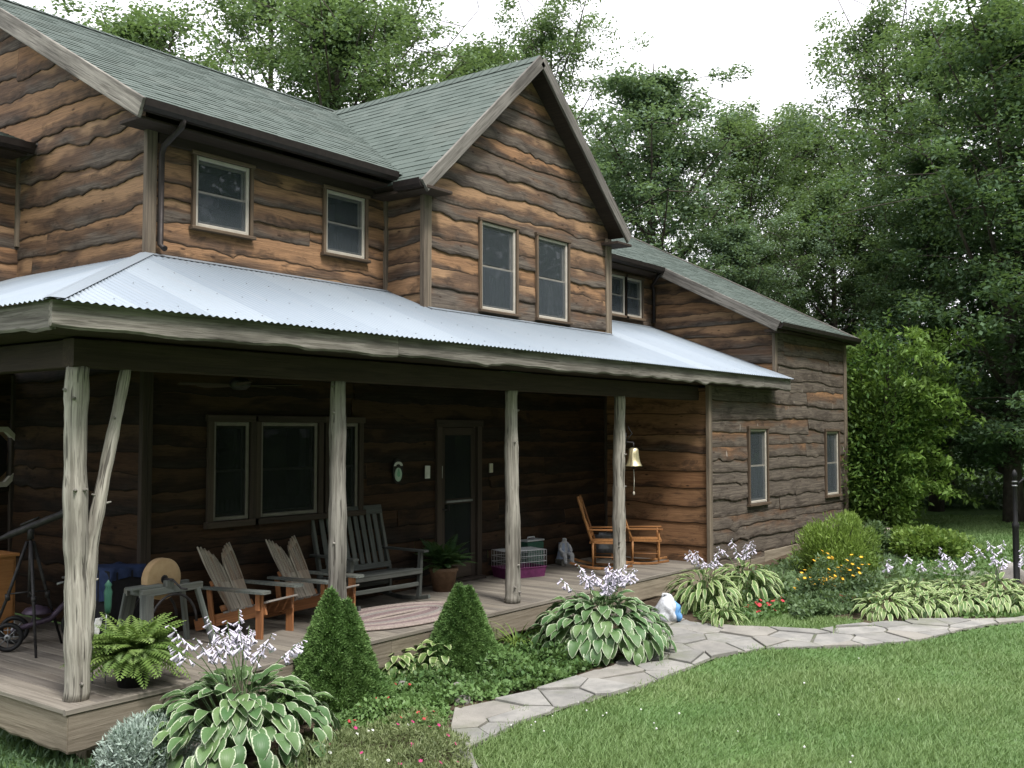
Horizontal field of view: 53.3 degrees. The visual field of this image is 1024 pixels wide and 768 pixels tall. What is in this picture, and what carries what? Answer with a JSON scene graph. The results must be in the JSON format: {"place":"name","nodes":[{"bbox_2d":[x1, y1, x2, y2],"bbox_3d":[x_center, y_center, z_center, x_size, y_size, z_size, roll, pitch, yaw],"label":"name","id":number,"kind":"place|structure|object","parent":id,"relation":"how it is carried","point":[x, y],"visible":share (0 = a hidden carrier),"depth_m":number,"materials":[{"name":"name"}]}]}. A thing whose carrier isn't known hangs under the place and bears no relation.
{"place":"outdoors","nodes":[
{"label":"outdoors","id":0,"kind":"place"},
{"bbox_2d":[0,467,1023,767],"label":"lawn","id":1,"kind":"structure","parent":0,"point":[970,511],"depth_m":9.18,"materials":[{"name":"green plant"}]},
{"bbox_2d":[0,729,101,767],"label":"weeds","id":2,"kind":"object","parent":1,"relation":"on","point":[32,752],"visible":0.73,"depth_m":7.85,"materials":[{"name":"green plant"}]},
{"bbox_2d":[33,0,309,101],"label":"broadleaf tree","id":3,"kind":"object","parent":1,"relation":"on","point":[143,27],"visible":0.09,"depth_m":30.09,"materials":[{"name":"green plant"}]},
{"bbox_2d":[156,0,416,107],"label":"broadleaf tree","id":4,"kind":"object","parent":1,"relation":"on","point":[238,22],"visible":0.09,"depth_m":32.67,"materials":[{"name":"green plant"}]},
{"bbox_2d":[208,0,494,110],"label":"broadleaf tree","id":5,"kind":"object","parent":1,"relation":"on","point":[335,31],"visible":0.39,"depth_m":27.17,"materials":[{"name":"green plant"}]},
{"bbox_2d":[286,0,521,105],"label":"broadleaf tree","id":6,"kind":"object","parent":1,"relation":"on","point":[386,30],"visible":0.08,"depth_m":32.77,"materials":[{"name":"green plant"}]},
{"bbox_2d":[0,0,860,765],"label":"wooden house","id":7,"kind":"structure","parent":1,"relation":"on","point":[386,282],"depth_m":12.06,"materials":[{"name":"brown wood"}]},
{"bbox_2d":[0,427,14,486],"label":"window","id":8,"kind":"structure","parent":7,"relation":"in","point":[3,443],"depth_m":11.87,"materials":[{"name":"grey wood"}]},
{"bbox_2d":[0,550,19,638],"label":"wooden cabinet","id":9,"kind":"object","parent":7,"relation":"on","point":[7,564],"visible":0.2,"depth_m":10.17,"materials":[{"name":"orange wood"}]},
{"bbox_2d":[0,509,62,657],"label":"telescope","id":10,"kind":"object","parent":7,"relation":"on","point":[28,527],"visible":0.93,"depth_m":9.59,"materials":[{"name":"metal"}]},
{"bbox_2d":[0,576,64,651],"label":"tricycle","id":11,"kind":"object","parent":7,"relation":"on","point":[26,626],"visible":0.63,"depth_m":9.72,"materials":[{"name":"black metal"}]},
{"bbox_2d":[91,617,102,683],"bbox_3d":[-3.404,2.183,8.347,0.012,0.524,0.106,-2,-3,37],"label":"plant marker","id":12,"kind":"object","parent":7,"relation":"on","point":[98,622],"visible":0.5,"depth_m":8.36,"materials":[{"name":"plastic"}]},
{"bbox_2d":[104,580,112,683],"bbox_3d":[-3.311,2.025,8.346,0.068,0.840,0.068,-2,-3,37],"label":"garden stake","id":13,"kind":"object","parent":7,"relation":"on","point":[108,591],"visible":0.94,"depth_m":8.34,"materials":[{"name":"green plastic"}]},
{"bbox_2d":[94,561,145,634],"bbox_3d":[-3.907,2.149,10.010,0.470,0.747,0.510,-1,-3,29],"label":"covered box","id":14,"kind":"object","parent":7,"relation":"on","point":[120,576],"visible":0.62,"depth_m":9.81,"materials":[{"name":"blue fabric"}]},
{"bbox_2d":[60,612,194,688],"bbox_3d":[-3.069,2.155,8.274,1.011,0.573,0.999,-2,-3,37],"label":"potted fern","id":15,"kind":"object","parent":7,"relation":"on","point":[133,653],"visible":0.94,"depth_m":8.13,"materials":[{"name":"plant"}]},
{"bbox_2d":[117,558,213,643],"bbox_3d":[-3.261,2.081,9.661,0.485,0.869,0.872,-2,-3,33],"label":"grindstone","id":16,"kind":"object","parent":7,"relation":"on","point":[161,580],"visible":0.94,"depth_m":9.55,"materials":[{"name":"beige stone"}]},
{"bbox_2d":[188,149,255,240],"bbox_3d":[-3.330,-2.027,11.204,0.597,0.842,0.834,-2,-3,37],"label":"window","id":17,"kind":"structure","parent":7,"relation":"in","point":[222,190],"depth_m":11.18,"materials":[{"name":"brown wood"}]},
{"bbox_2d":[203,414,257,528],"bbox_3d":[-3.236,0.945,11.188,0.597,1.206,0.670,-2,-3,37],"label":"window","id":18,"kind":"structure","parent":7,"relation":"in","point":[231,439],"depth_m":11.04,"materials":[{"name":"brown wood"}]},
{"bbox_2d":[177,377,301,389],"bbox_3d":[-2.702,-0.091,10.031,1.127,0.305,1.172,-2,-3,37],"label":"ceiling fan","id":19,"kind":"object","parent":7,"relation":"hanging from","point":[239,383],"visible":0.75,"depth_m":9.94,"materials":[{"name":"metal"}]},
{"bbox_2d":[194,542,302,639],"bbox_3d":[-2.735,2.108,10.499,0.978,0.876,0.669,-1,-3,25],"label":"adirondack chair","id":20,"kind":"object","parent":7,"relation":"on","point":[228,582],"visible":0.99,"depth_m":10.48,"materials":[{"name":"orange wood"}]},
{"bbox_2d":[255,415,325,524],"bbox_3d":[-2.746,0.976,11.838,0.597,1.206,1.040,-2,-3,37],"label":"window","id":21,"kind":"structure","parent":7,"relation":"in","point":[289,449],"depth_m":11.70,"materials":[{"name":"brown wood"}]},
{"bbox_2d":[264,535,363,617],"bbox_3d":[-2.204,2.141,11.203,0.978,0.876,0.669,-1,-3,27],"label":"adirondack chair","id":22,"kind":"object","parent":7,"relation":"on","point":[292,568],"visible":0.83,"depth_m":11.20,"materials":[{"name":"orange wood"}]},
{"bbox_2d":[309,184,370,263],"bbox_3d":[-2.237,-1.944,12.651,0.597,0.852,0.784,-2,-3,37],"label":"window","id":23,"kind":"structure","parent":7,"relation":"in","point":[345,218],"depth_m":12.62,"materials":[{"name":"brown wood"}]},
{"bbox_2d":[323,416,365,517],"bbox_3d":[-2.237,1.007,12.512,0.597,1.206,0.670,-2,-3,37],"label":"window","id":24,"kind":"structure","parent":7,"relation":"in","point":[354,425],"depth_m":12.49,"materials":[{"name":"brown wood"}]},
{"bbox_2d":[309,504,430,610],"bbox_3d":[-1.775,2.051,12.181,1.132,1.137,1.197,-2,-4,40],"label":"rocking bench","id":25,"kind":"object","parent":7,"relation":"on","point":[389,573],"visible":0.66,"depth_m":12.32,"materials":[{"name":"grey paint"}]},
{"bbox_2d":[392,459,402,483],"bbox_3d":[-1.462,1.116,13.080,0.031,0.320,0.190,-2,-3,37],"label":"wall plaque","id":26,"kind":"object","parent":7,"relation":"attached to","point":[397,471],"depth_m":13.06,"materials":[{"name":"green ceramic"}]},
{"bbox_2d":[358,601,446,630],"bbox_3d":[-1.280,2.566,11.315,1.157,0.026,2.038,-2,-3,37],"label":"braided rug","id":27,"kind":"object","parent":7,"relation":"on","point":[376,618],"visible":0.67,"depth_m":11.29,"materials":[{"name":"beige fabric"}]},
{"bbox_2d":[425,466,429,478],"bbox_3d":[-1.121,1.168,13.535,0.003,0.170,0.102,-2,-3,37],"label":"paper notice","id":28,"kind":"object","parent":7,"relation":"attached to","point":[427,471],"visible":1,"depth_m":13.53,"materials":[{"name":"paper"}]},
{"bbox_2d":[413,535,475,591],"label":"potted fern","id":29,"kind":"object","parent":7,"relation":"on","point":[443,572],"visible":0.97,"depth_m":13.08,"materials":[{"name":"plant"}]},
{"bbox_2d":[442,427,474,577],"bbox_3d":[-0.874,1.658,14.173,0.440,2.120,0.760,-2,-3,37],"label":"door","id":30,"kind":"structure","parent":7,"relation":"in","point":[458,443],"depth_m":14.12,"materials":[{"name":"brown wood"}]},
{"bbox_2d":[478,217,520,317],"bbox_3d":[-0.378,-1.564,14.007,0.597,1.262,0.894,-2,-3,37],"label":"window","id":31,"kind":"structure","parent":7,"relation":"in","point":[498,242],"depth_m":14.04,"materials":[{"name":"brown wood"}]},
{"bbox_2d":[491,546,546,578],"bbox_3d":[0.100,2.543,14.513,0.686,0.383,0.416,2,-3,-33],"label":"pet cage","id":32,"kind":"object","parent":7,"relation":"on","point":[528,570],"visible":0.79,"depth_m":14.46,"materials":[{"name":"purple plastic"}]},
{"bbox_2d":[520,536,543,564],"bbox_3d":[0.286,2.521,15.259,0.200,0.479,0.380,-2,-4,42],"label":"green crate","id":33,"kind":"object","parent":7,"relation":"on","point":[534,542],"visible":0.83,"depth_m":15.16,"materials":[{"name":"plastic"}]},
{"bbox_2d":[534,232,572,324],"bbox_3d":[0.399,-1.516,15.036,0.597,1.262,0.894,-2,-3,37],"label":"window","id":34,"kind":"structure","parent":7,"relation":"in","point":[552,254],"depth_m":15.08,"materials":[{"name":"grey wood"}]},
{"bbox_2d":[555,538,575,565],"bbox_3d":[0.826,2.593,15.814,0.254,0.407,0.347,1,-3,-23],"label":"garden statue","id":35,"kind":"object","parent":7,"relation":"on","point":[565,555],"visible":0.94,"depth_m":15.76,"materials":[{"name":"stone"}]},
{"bbox_2d":[570,495,633,569],"bbox_3d":[1.362,2.235,15.436,0.940,1.084,0.575,0,-3,9],"label":"rocking chair","id":36,"kind":"object","parent":7,"relation":"on","point":[594,541],"visible":0.63,"depth_m":15.28,"materials":[{"name":"brown wood"}]},
{"bbox_2d":[612,270,628,318],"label":"window","id":37,"kind":"structure","parent":7,"relation":"in","point":[619,280],"depth_m":18.86,"materials":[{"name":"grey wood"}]},
{"bbox_2d":[625,426,641,494],"bbox_3d":[1.712,1.079,14.357,0.244,0.972,0.244,-2,-3,37],"label":"dinner bell","id":38,"kind":"object","parent":7,"relation":"hanging from","point":[633,460],"visible":1,"depth_m":14.30,"materials":[{"name":"gold metal"}]},
{"bbox_2d":[626,274,645,321],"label":"window","id":39,"kind":"structure","parent":7,"relation":"in","point":[635,285],"depth_m":19.32,"materials":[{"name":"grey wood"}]},
{"bbox_2d":[611,520,668,564],"bbox_3d":[2.004,2.304,16.026,0.891,1.003,0.544,0,-3,5],"label":"rocking chair","id":40,"kind":"object","parent":7,"relation":"on","point":[657,539],"visible":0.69,"depth_m":15.82,"materials":[{"name":"brown wood"}]},
{"bbox_2d":[746,426,771,506],"bbox_3d":[4.029,1.411,17.662,0.597,1.358,0.870,-2,-3,37],"label":"window","id":41,"kind":"structure","parent":7,"relation":"in","point":[757,436],"depth_m":17.69,"materials":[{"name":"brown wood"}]},
{"bbox_2d":[824,429,842,497],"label":"window","id":42,"kind":"structure","parent":7,"relation":"in","point":[832,467],"depth_m":20.58,"materials":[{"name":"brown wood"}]},
{"bbox_2d":[364,38,596,371],"bbox_3d":[-0.561,-4.622,38.657,10.364,16.613,10.730,0,-3,-10],"label":"broadleaf tree","id":43,"kind":"object","parent":1,"relation":"on","point":[490,53],"visible":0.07,"depth_m":37.62,"materials":[{"name":"green plant"}]},
{"bbox_2d":[480,0,654,349],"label":"broadleaf tree","id":44,"kind":"object","parent":1,"relation":"on","point":[547,39],"visible":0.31,"depth_m":35.17,"materials":[{"name":"green plant"}]},
{"bbox_2d":[586,124,704,261],"bbox_3d":[2.392,-2.807,33.280,8.332,12.515,10.160,-1,-3,11],"label":"broadleaf tree","id":45,"kind":"object","parent":1,"relation":"on","point":[645,223],"visible":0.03,"depth_m":33.00,"materials":[{"name":"green plant"}]},
{"bbox_2d":[576,54,821,292],"bbox_3d":[4.321,-2.959,28.861,9.657,12.620,10.303,2,-3,-37],"label":"broadleaf tree","id":46,"kind":"object","parent":1,"relation":"on","point":[649,103],"visible":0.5,"depth_m":28.14,"materials":[{"name":"green plant"}]},
{"bbox_2d":[511,658,898,763],"bbox_3d":[2.238,2.860,9.343,2.605,0.073,4.099,-2,-3,37],"label":"clover","id":47,"kind":"object","parent":1,"relation":"on","point":[656,728],"visible":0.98,"depth_m":8.53,"materials":[{"name":"white plant"}]},
{"bbox_2d":[655,101,845,311],"bbox_3d":[7.686,-3.075,34.495,8.375,12.967,8.089,-2,-3,36],"label":"broadleaf tree","id":48,"kind":"object","parent":1,"relation":"on","point":[746,133],"visible":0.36,"depth_m":34.57,"materials":[{"name":"green plant"}]},
{"bbox_2d":[683,210,839,303],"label":"broadleaf tree","id":49,"kind":"object","parent":1,"relation":"on","point":[734,244],"visible":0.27,"depth_m":26.12,"materials":[{"name":"green plant"}]},
{"bbox_2d":[504,246,1023,470],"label":"wood","id":50,"kind":"object","parent":1,"relation":"on","point":[908,391],"depth_m":39.80,"materials":[{"name":"green plant"}]},
{"bbox_2d":[681,95,1000,330],"bbox_3d":[11.372,-3.902,39.727,9.932,14.919,12.111,0,-3,-6],"label":"broadleaf tree","id":51,"kind":"object","parent":1,"relation":"on","point":[808,155],"visible":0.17,"depth_m":37.95,"materials":[{"name":"green plant"}]},
{"bbox_2d":[723,144,974,405],"bbox_3d":[8.867,-1.708,28.082,5.909,9.862,7.206,0,-3,-8],"label":"broadleaf tree","id":52,"kind":"object","parent":1,"relation":"on","point":[822,198],"visible":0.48,"depth_m":28.38,"materials":[{"name":"green plant"}]},
{"bbox_2d":[776,0,970,335],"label":"broadleaf tree","id":53,"kind":"object","parent":1,"relation":"on","point":[864,38],"visible":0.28,"depth_m":31.15,"materials":[{"name":"green plant"}]},
{"bbox_2d":[806,239,962,412],"bbox_3d":[10.384,-0.435,29.278,4.873,7.351,4.255,1,-3,-22],"label":"broadleaf tree","id":54,"kind":"object","parent":1,"relation":"on","point":[848,292],"visible":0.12,"depth_m":29.08,"materials":[{"name":"green plant"}]},
{"bbox_2d":[792,0,1023,522],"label":"broadleaf tree","id":55,"kind":"object","parent":1,"relation":"on","point":[1007,39],"visible":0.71,"depth_m":21.99,"materials":[{"name":"green plant"}]},
{"bbox_2d":[797,15,1023,489],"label":"broadleaf tree","id":56,"kind":"object","parent":1,"relation":"on","point":[926,32],"visible":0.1,"depth_m":28.63,"materials":[{"name":"green plant"}]},
{"bbox_2d":[840,308,985,527],"bbox_3d":[8.147,0.815,21.626,3.768,4.802,3.654,-2,-3,37],"label":"leafy shrub","id":57,"kind":"object","parent":1,"relation":"on","point":[885,479],"visible":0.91,"depth_m":20.89,"materials":[{"name":"green plant"}]},
{"bbox_2d":[832,142,1023,511],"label":"woodland tree","id":58,"kind":"object","parent":1,"relation":"on","point":[892,294],"visible":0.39,"depth_m":24.82,"materials":[{"name":"green plant"}]},
{"bbox_2d":[888,524,985,561],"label":"round bush","id":59,"kind":"object","parent":1,"relation":"on","point":[920,541],"visible":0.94,"depth_m":17.58,"materials":[{"name":"green plant"}]},
{"bbox_2d":[855,2,1023,468],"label":"broadleaf tree","id":60,"kind":"object","parent":1,"relation":"on","point":[1010,428],"visible":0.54,"depth_m":21.70,"materials":[{"name":"green plant"}]},
{"bbox_2d":[911,446,1023,510],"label":"undergrowth","id":61,"kind":"object","parent":1,"relation":"on","point":[989,485],"visible":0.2,"depth_m":26.09,"materials":[{"name":"green plant"}]},
{"bbox_2d":[942,231,1023,471],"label":"woodland tree","id":62,"kind":"object","parent":1,"relation":"on","point":[953,452],"visible":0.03,"depth_m":24.78,"materials":[{"name":"green plant"}]},
{"bbox_2d":[11,0,1023,376],"label":"sky","id":63,"kind":"structure","parent":0,"point":[772,37],"materials":[{"name":"white"}]},
{"bbox_2d":[61,550,1023,767],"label":"garden bed","id":64,"kind":"object","parent":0,"point":[250,760],"visible":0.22,"depth_m":10.50,"materials":[{"name":"soil"}]},
{"bbox_2d":[90,708,208,767],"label":"silver mound","id":65,"kind":"object","parent":64,"relation":"on","point":[129,740],"visible":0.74,"depth_m":7.53,"materials":[{"name":"green plant"}]},
{"bbox_2d":[180,737,209,763],"bbox_3d":[-2.403,2.859,7.925,0.288,0.242,0.372,-1,-3,14],"label":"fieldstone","id":66,"kind":"object","parent":64,"relation":"on","point":[192,747],"visible":0.07,"depth_m":7.82,"materials":[{"name":"stone"}]},
{"bbox_2d":[141,610,340,767],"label":"hosta","id":67,"kind":"object","parent":64,"relation":"on","point":[217,748],"visible":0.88,"depth_m":7.76,"materials":[{"name":"green plant"}]},
{"bbox_2d":[277,585,397,711],"bbox_3d":[-1.603,2.395,9.350,1.155,1.097,0.992,1,-3,-22],"label":"dwarf spruce","id":68,"kind":"object","parent":64,"relation":"on","point":[336,658],"visible":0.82,"depth_m":9.18,"materials":[{"name":"green plant"}]},
{"bbox_2d":[254,705,472,767],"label":"magenta wildflowers","id":69,"kind":"object","parent":64,"relation":"on","point":[356,735],"visible":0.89,"depth_m":7.75,"materials":[{"name":"green plant"}]},
{"bbox_2d":[328,677,452,735],"bbox_3d":[-1.113,2.810,8.917,1.178,0.301,1.550,1,-3,-15],"label":"red flower patch","id":70,"kind":"object","parent":64,"relation":"on","point":[344,717],"visible":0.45,"depth_m":8.77,"materials":[{"name":"green plant"}]},
{"bbox_2d":[381,647,418,678],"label":"hosta","id":71,"kind":"object","parent":64,"relation":"on","point":[390,670],"visible":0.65,"depth_m":10.20,"materials":[{"name":"green plant"}]},
{"bbox_2d":[413,639,455,671],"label":"hosta","id":72,"kind":"object","parent":64,"relation":"on","point":[433,661],"visible":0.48,"depth_m":10.30,"materials":[{"name":"green plant"}]},
{"bbox_2d":[330,638,587,717],"bbox_3d":[-0.530,2.874,10.107,3.396,0.338,1.683,2,-3,-36],"label":"ground cover","id":73,"kind":"object","parent":64,"relation":"on","point":[471,686],"visible":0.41,"depth_m":9.76,"materials":[{"name":"green plant"}]},
{"bbox_2d":[454,694,470,704],"bbox_3d":[-0.450,2.886,9.296,0.152,0.116,0.158,-2,-3,37],"label":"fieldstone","id":74,"kind":"object","parent":64,"relation":"on","point":[456,700],"visible":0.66,"depth_m":9.25,"materials":[{"name":"stone"}]},
{"bbox_2d":[418,582,509,674],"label":"dwarf spruce","id":75,"kind":"object","parent":64,"relation":"on","point":[462,627],"visible":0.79,"depth_m":10.49,"materials":[{"name":"green plant"}]},
{"bbox_2d":[492,621,539,651],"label":"daylily","id":76,"kind":"object","parent":64,"relation":"on","point":[510,638],"visible":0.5,"depth_m":11.40,"materials":[{"name":"green plant"}]},
{"bbox_2d":[478,620,651,685],"bbox_3d":[0.411,2.851,11.017,1.577,0.375,2.362,-2,-3,37],"label":"ground cover","id":77,"kind":"object","parent":64,"relation":"on","point":[514,654],"visible":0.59,"depth_m":10.37,"materials":[{"name":"green plant"}]},
{"bbox_2d":[526,563,676,666],"bbox_3d":[0.987,2.527,11.364,1.709,1.042,1.694,-2,-3,37],"label":"hosta","id":78,"kind":"object","parent":64,"relation":"on","point":[597,643],"visible":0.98,"depth_m":10.91,"materials":[{"name":"green plant"}]},
{"bbox_2d":[664,550,746,613],"bbox_3d":[2.635,2.723,13.867,1.150,0.947,1.217,0,-3,-10],"label":"hosta","id":79,"kind":"object","parent":64,"relation":"on","point":[697,592],"visible":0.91,"depth_m":13.66,"materials":[{"name":"green plant"}]},
{"bbox_2d":[698,602,750,626],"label":"hosta","id":80,"kind":"object","parent":64,"relation":"on","point":[715,621],"visible":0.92,"depth_m":12.66,"materials":[{"name":"green plant"}]},
{"bbox_2d":[680,584,792,621],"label":"ground cover","id":81,"kind":"object","parent":64,"relation":"on","point":[748,612],"visible":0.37,"depth_m":13.43,"materials":[{"name":"green plant"}]},
{"bbox_2d":[708,540,783,602],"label":"hosta","id":82,"kind":"object","parent":64,"relation":"on","point":[763,583],"visible":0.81,"depth_m":14.43,"materials":[{"name":"green plant"}]},
{"bbox_2d":[744,597,788,620],"bbox_3d":[3.425,2.974,13.626,0.616,0.244,1.379,-2,-3,37],"label":"red flower patch","id":83,"kind":"object","parent":64,"relation":"on","point":[766,600],"visible":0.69,"depth_m":13.44,"materials":[{"name":"green plant"}]},
{"bbox_2d":[781,587,870,620],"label":"ground cover","id":84,"kind":"object","parent":64,"relation":"on","point":[823,602],"visible":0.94,"depth_m":13.41,"materials":[{"name":"green plant"}]},
{"bbox_2d":[679,546,973,602],"bbox_3d":[5.847,2.983,16.445,3.388,0.527,7.611,-2,-3,37],"label":"ground cover","id":85,"kind":"object","parent":64,"relation":"on","point":[790,576],"visible":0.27,"depth_m":15.60,"materials":[{"name":"green plant"}]},
{"bbox_2d":[788,550,878,595],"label":"golden daisies","id":86,"kind":"object","parent":64,"relation":"on","point":[809,583],"visible":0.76,"depth_m":14.54,"materials":[{"name":"green plant"}]},
{"bbox_2d":[785,509,883,575],"bbox_3d":[5.202,2.565,16.448,1.583,1.154,1.703,-2,-3,37],"label":"spreading bush","id":87,"kind":"object","parent":64,"relation":"on","point":[847,538],"visible":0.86,"depth_m":16.16,"materials":[{"name":"green plant"}]},
{"bbox_2d":[840,590,881,603],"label":"ground cover","id":88,"kind":"object","parent":64,"relation":"on","point":[874,601],"visible":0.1,"depth_m":14.00,"materials":[{"name":"green plant"}]},
{"bbox_2d":[861,519,892,554],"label":"bush","id":89,"kind":"object","parent":64,"relation":"on","point":[882,529],"visible":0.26,"depth_m":18.03,"materials":[{"name":"green plant"}]},
{"bbox_2d":[849,559,924,620],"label":"hosta","id":90,"kind":"object","parent":64,"relation":"on","point":[880,613],"visible":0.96,"depth_m":12.93,"materials":[{"name":"green plant"}]},
{"bbox_2d":[876,554,943,606],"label":"hosta","id":91,"kind":"object","parent":64,"relation":"on","point":[907,587],"visible":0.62,"depth_m":14.03,"materials":[{"name":"green plant"}]},
{"bbox_2d":[890,590,957,617],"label":"hosta","id":92,"kind":"object","parent":64,"relation":"on","point":[939,613],"visible":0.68,"depth_m":13.10,"materials":[{"name":"green plant"}]},
{"bbox_2d":[865,598,1023,617],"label":"ground cover","id":93,"kind":"object","parent":64,"relation":"on","point":[1005,613],"visible":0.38,"depth_m":13.03,"materials":[{"name":"green plant"}]},
{"bbox_2d":[922,547,987,602],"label":"hosta","id":94,"kind":"object","parent":64,"relation":"on","point":[942,586],"visible":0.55,"depth_m":14.13,"materials":[{"name":"green plant"}]},
{"bbox_2d":[897,549,1023,580],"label":"ground cover","id":95,"kind":"object","parent":64,"relation":"on","point":[967,571],"visible":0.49,"depth_m":16.67,"materials":[{"name":"green plant"}]},
{"bbox_2d":[923,557,999,616],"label":"hosta","id":96,"kind":"object","parent":64,"relation":"on","point":[961,606],"visible":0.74,"depth_m":13.19,"materials":[{"name":"green plant"}]},
{"bbox_2d":[963,549,1023,613],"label":"hosta","id":97,"kind":"object","parent":64,"relation":"on","point":[996,602],"visible":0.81,"depth_m":13.26,"materials":[{"name":"green plant"}]},
{"bbox_2d":[964,540,1023,597],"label":"hosta","id":98,"kind":"object","parent":64,"relation":"on","point":[991,584],"visible":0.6,"depth_m":14.29,"materials":[{"name":"green plant"}]},
{"bbox_2d":[995,562,1023,582],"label":"pale boulder","id":99,"kind":"object","parent":64,"relation":"on","point":[1008,571],"visible":0.32,"depth_m":15.29,"materials":[{"name":"stone"}]},
{"bbox_2d":[1001,545,1023,608],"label":"hosta","id":100,"kind":"object","parent":64,"relation":"on","point":[1020,564],"visible":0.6,"depth_m":13.40,"materials":[{"name":"green plant"}]},
{"bbox_2d":[1012,469,1023,584],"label":"lamp post","id":101,"kind":"object","parent":64,"relation":"on","point":[1016,547],"visible":0.91,"depth_m":14.97,"materials":[{"name":"black metal"}]},
{"bbox_2d":[591,532,612,556],"bbox_3d":[1.502,2.648,16.752,0.453,0.385,0.453,0,-3,-8],"label":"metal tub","id":102,"kind":"object","parent":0,"point":[604,548],"visible":0.55,"depth_m":16.57,"materials":[{"name":"grey metal"}]},
{"bbox_2d":[448,604,1023,767],"bbox_3d":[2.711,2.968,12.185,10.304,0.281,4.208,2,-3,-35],"label":"flagstone path","id":103,"kind":"structure","parent":0,"point":[622,674],"depth_m":11.15,"materials":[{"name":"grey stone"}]},
{"bbox_2d":[653,593,681,621],"bbox_3d":[1.960,2.831,12.874,0.360,0.392,0.269,1,-3,-13],"label":"plastic bag","id":104,"kind":"object","parent":103,"relation":"on","point":[667,606],"visible":0.83,"depth_m":12.79,"materials":[{"name":"white plastic"}]},
{"bbox_2d":[915,567,991,575],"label":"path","id":105,"kind":"structure","parent":0,"point":[957,573],"depth_m":16.10,"materials":[{"name":"stone"}]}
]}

